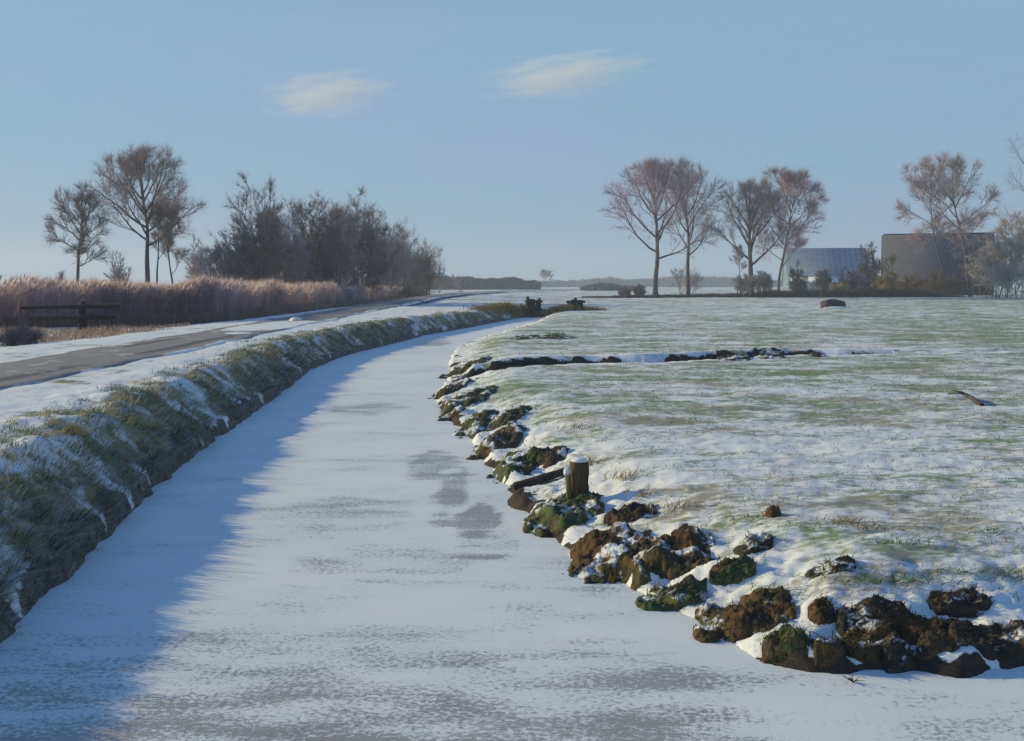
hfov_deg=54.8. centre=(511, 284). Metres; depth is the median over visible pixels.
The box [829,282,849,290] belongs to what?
bare shrub
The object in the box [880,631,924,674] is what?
earth clod
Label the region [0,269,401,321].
reed bed
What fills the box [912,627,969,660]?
earth clod
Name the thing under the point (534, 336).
earth clod
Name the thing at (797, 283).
bare shrub
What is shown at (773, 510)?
earth clod
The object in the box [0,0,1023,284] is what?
sky
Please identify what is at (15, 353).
snowy verge
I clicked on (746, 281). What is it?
bare shrub
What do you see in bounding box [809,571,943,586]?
grass tuft
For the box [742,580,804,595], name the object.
grass tuft
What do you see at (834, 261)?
barn
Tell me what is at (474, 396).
earth clod
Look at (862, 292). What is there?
dead weeds
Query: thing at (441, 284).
bare shrub
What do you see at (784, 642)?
earth clod
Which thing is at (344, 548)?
ice
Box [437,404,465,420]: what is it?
earth clod
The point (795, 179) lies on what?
bare tree
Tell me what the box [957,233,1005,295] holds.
bare shrub
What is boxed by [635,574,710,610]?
earth clod
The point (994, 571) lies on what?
grass tuft
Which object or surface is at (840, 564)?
earth clod
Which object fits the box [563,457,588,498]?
wooden post
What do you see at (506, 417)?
earth clod
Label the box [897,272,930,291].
bare shrub
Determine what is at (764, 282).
bare shrub
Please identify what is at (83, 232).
bare tree
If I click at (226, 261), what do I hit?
bare shrub
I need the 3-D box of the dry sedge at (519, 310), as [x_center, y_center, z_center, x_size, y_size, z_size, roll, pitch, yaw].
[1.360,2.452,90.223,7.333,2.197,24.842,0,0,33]
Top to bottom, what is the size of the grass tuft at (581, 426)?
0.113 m
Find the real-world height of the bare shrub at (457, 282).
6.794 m
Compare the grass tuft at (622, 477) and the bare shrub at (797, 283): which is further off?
the bare shrub at (797, 283)
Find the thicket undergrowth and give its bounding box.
[147,280,436,298]
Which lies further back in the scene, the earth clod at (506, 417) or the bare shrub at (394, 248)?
the bare shrub at (394, 248)
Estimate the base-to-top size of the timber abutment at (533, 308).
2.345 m
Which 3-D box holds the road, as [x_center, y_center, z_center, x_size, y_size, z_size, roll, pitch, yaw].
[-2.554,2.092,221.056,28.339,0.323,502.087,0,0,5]
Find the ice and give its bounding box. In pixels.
[0,316,1023,740]
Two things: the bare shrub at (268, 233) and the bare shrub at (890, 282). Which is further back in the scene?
the bare shrub at (890, 282)
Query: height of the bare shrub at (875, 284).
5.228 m
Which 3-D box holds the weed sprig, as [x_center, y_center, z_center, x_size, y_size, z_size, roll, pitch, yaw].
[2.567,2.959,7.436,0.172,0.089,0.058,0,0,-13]
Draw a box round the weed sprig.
[843,673,863,681]
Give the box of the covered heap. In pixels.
[820,299,850,308]
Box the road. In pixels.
[0,289,576,389]
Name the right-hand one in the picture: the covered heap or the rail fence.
the covered heap
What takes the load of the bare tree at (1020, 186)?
on the snowy field
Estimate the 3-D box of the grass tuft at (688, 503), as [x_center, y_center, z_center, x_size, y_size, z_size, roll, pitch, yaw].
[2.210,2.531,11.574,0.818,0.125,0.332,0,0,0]
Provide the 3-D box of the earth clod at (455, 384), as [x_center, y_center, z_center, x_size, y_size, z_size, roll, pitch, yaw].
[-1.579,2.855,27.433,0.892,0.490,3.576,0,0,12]
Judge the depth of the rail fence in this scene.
48.68 m
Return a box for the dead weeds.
[572,285,969,297]
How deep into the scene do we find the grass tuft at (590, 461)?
14.57 m
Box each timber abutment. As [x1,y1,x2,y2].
[525,296,542,316]
[566,298,584,310]
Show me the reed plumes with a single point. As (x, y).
(109, 284)
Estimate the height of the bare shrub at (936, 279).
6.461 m
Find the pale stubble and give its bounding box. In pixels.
[0,322,189,342]
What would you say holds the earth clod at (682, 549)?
on the snowy field
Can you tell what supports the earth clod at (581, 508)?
on the snowy field
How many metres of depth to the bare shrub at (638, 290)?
189.53 m
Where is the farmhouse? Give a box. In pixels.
[881,232,994,294]
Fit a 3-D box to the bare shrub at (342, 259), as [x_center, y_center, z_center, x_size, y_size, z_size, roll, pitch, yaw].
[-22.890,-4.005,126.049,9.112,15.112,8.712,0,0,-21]
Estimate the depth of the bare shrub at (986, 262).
200.07 m
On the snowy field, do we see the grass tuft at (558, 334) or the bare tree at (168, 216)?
the grass tuft at (558, 334)
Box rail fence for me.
[20,301,120,329]
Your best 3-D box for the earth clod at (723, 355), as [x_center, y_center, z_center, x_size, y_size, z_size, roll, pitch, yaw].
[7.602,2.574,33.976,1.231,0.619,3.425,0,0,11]
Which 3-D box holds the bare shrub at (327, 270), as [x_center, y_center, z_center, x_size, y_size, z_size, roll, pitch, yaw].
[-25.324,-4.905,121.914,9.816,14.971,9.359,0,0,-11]
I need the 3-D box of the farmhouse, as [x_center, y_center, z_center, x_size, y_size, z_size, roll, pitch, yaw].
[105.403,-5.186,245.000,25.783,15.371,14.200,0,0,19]
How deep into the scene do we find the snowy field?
17.43 m
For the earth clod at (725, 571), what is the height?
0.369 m
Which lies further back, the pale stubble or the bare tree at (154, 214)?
the bare tree at (154, 214)
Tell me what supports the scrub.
on the snowy field
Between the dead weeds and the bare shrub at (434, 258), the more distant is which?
the bare shrub at (434, 258)
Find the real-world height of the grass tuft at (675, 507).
0.156 m
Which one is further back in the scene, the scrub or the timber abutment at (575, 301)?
the scrub
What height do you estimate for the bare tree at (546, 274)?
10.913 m
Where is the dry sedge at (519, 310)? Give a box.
[459,300,606,321]
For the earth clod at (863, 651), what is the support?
on the snowy field
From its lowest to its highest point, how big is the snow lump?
0.395 m
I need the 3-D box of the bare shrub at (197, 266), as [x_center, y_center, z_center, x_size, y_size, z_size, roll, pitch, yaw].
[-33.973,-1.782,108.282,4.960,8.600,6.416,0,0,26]
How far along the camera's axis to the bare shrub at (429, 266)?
226.72 m
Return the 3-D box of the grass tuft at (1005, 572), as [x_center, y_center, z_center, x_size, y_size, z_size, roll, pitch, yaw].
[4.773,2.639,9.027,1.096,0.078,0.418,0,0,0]
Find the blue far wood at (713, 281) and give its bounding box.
[538,275,782,286]
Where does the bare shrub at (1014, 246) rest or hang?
on the snowy field
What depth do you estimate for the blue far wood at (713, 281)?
1101.60 m
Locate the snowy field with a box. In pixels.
[11,285,1023,677]
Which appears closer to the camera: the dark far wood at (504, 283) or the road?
the road
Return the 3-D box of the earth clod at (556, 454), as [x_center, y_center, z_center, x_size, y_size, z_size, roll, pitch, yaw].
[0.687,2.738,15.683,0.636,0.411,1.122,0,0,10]
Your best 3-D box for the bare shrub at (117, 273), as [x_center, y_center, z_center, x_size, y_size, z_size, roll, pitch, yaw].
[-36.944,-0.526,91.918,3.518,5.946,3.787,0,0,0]
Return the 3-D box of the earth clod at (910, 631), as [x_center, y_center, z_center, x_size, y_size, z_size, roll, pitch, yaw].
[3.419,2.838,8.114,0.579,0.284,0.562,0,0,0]
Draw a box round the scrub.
[578,282,634,290]
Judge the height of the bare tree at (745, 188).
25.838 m
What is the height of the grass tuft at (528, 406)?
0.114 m
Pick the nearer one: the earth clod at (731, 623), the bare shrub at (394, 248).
the earth clod at (731, 623)
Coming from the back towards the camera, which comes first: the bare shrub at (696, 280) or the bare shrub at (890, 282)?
the bare shrub at (696, 280)
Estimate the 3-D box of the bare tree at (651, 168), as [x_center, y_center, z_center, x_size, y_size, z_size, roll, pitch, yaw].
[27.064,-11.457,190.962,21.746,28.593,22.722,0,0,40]
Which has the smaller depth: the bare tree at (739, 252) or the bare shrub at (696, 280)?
the bare tree at (739, 252)
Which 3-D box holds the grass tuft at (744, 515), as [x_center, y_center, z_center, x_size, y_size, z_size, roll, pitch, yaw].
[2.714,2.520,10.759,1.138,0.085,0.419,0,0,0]
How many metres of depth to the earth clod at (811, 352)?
34.98 m
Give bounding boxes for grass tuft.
[511,403,541,408]
[547,332,565,335]
[557,423,611,429]
[585,454,613,465]
[604,468,667,480]
[621,484,672,495]
[649,497,701,513]
[669,495,717,507]
[709,513,799,521]
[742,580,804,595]
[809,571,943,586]
[813,513,881,525]
[845,520,913,532]
[855,568,971,586]
[861,534,967,548]
[928,563,1023,578]
[943,523,1023,536]
[982,566,1023,580]
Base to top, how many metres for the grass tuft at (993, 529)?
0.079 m
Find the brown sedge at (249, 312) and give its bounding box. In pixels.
[0,294,408,327]
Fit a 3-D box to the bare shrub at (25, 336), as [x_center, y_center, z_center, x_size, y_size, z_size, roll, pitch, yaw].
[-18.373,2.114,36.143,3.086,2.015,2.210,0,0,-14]
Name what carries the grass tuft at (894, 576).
on the snowy field
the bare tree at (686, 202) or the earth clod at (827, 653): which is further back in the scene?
the bare tree at (686, 202)
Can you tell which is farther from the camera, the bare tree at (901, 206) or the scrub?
the scrub
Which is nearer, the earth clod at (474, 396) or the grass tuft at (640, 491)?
the grass tuft at (640, 491)
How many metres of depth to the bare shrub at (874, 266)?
221.72 m
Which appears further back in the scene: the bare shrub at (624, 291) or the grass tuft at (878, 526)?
the bare shrub at (624, 291)
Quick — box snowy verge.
[0,300,345,362]
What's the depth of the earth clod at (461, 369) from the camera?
31.99 m
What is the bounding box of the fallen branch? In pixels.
[947,390,984,405]
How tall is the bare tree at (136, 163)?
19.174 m
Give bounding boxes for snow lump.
[289,317,301,320]
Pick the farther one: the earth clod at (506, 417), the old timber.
the earth clod at (506, 417)
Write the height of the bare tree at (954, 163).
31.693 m
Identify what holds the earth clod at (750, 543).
on the snowy field
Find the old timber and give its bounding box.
[513,468,564,490]
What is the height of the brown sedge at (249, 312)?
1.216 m
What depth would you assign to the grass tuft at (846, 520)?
10.45 m
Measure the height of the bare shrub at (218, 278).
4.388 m
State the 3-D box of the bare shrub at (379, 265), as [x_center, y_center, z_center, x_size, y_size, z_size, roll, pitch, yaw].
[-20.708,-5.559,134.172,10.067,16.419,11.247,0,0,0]
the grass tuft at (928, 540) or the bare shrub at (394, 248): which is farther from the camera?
the bare shrub at (394, 248)
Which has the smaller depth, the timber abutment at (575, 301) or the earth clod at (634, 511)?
the earth clod at (634, 511)
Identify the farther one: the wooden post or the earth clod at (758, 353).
the earth clod at (758, 353)
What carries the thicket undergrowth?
on the snowy verge
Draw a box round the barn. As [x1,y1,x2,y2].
[781,248,870,291]
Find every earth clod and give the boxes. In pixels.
[427,377,478,398]
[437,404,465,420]
[438,356,492,378]
[439,385,497,413]
[453,408,499,438]
[465,423,528,460]
[486,445,537,483]
[487,405,531,431]
[509,333,576,339]
[522,491,605,537]
[534,445,568,469]
[562,520,651,583]
[602,500,661,526]
[630,523,715,590]
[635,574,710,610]
[689,598,767,643]
[709,553,758,585]
[716,349,750,360]
[733,531,783,554]
[740,586,798,632]
[752,347,784,358]
[758,622,811,664]
[762,505,781,517]
[805,552,860,578]
[806,348,825,356]
[807,595,838,625]
[808,634,852,668]
[834,593,924,635]
[840,613,899,641]
[844,633,886,664]
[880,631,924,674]
[899,610,953,645]
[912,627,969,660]
[923,584,994,617]
[944,616,1010,660]
[985,615,1023,664]
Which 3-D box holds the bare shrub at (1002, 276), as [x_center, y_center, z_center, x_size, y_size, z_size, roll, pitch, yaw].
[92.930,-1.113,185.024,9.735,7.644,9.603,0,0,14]
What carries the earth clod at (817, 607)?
on the snowy field
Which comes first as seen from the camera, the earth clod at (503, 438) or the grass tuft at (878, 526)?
the grass tuft at (878, 526)
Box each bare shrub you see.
[0,320,50,345]
[37,269,65,300]
[102,249,132,282]
[178,230,228,280]
[204,223,267,283]
[205,170,298,282]
[207,267,237,280]
[255,207,316,284]
[281,190,343,284]
[306,200,367,285]
[328,184,393,298]
[360,207,412,289]
[389,217,432,294]
[402,243,440,295]
[419,236,445,294]
[431,271,446,292]
[450,273,464,291]
[618,285,631,297]
[631,283,646,297]
[670,264,704,293]
[733,273,761,297]
[754,269,774,292]
[787,260,809,290]
[809,268,836,290]
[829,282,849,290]
[837,267,864,289]
[856,241,883,288]
[870,274,886,288]
[876,251,899,291]
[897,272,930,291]
[925,269,956,294]
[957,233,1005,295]
[964,239,1021,296]
[981,259,1023,297]
[983,209,1023,297]
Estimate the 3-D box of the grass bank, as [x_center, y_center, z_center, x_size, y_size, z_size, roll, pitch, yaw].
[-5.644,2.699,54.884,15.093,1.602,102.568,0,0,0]
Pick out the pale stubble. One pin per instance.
(147, 327)
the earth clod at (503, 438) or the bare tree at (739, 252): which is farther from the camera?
the bare tree at (739, 252)
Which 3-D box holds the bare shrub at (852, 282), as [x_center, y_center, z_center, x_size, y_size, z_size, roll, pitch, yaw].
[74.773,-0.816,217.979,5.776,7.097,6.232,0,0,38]
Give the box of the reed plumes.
[0,273,403,303]
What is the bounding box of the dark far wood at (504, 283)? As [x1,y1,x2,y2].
[411,275,542,289]
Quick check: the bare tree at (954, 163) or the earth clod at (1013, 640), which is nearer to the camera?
the earth clod at (1013, 640)
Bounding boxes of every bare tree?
[40,180,113,286]
[71,139,207,282]
[138,197,175,284]
[149,203,191,284]
[539,269,553,289]
[597,153,717,297]
[658,154,730,294]
[700,174,796,291]
[728,243,747,293]
[737,164,830,291]
[891,149,976,294]
[907,152,1006,296]
[989,128,1023,231]
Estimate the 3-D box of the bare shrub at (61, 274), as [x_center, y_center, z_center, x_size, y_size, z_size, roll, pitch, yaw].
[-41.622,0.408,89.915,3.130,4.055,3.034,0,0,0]
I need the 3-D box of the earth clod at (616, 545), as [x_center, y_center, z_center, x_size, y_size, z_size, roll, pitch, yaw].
[1.040,2.858,10.531,1.018,0.484,1.546,0,0,11]
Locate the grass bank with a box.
[0,306,525,642]
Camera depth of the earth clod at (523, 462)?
15.47 m
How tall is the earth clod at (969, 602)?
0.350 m
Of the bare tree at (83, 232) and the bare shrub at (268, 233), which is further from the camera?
the bare shrub at (268, 233)
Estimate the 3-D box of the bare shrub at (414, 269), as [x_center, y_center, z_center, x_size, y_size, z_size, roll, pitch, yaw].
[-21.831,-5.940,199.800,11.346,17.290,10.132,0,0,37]
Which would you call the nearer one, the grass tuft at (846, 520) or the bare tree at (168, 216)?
the grass tuft at (846, 520)
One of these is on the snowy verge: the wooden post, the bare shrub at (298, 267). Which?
the bare shrub at (298, 267)
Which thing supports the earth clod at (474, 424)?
on the snowy field
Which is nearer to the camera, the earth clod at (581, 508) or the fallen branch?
the earth clod at (581, 508)

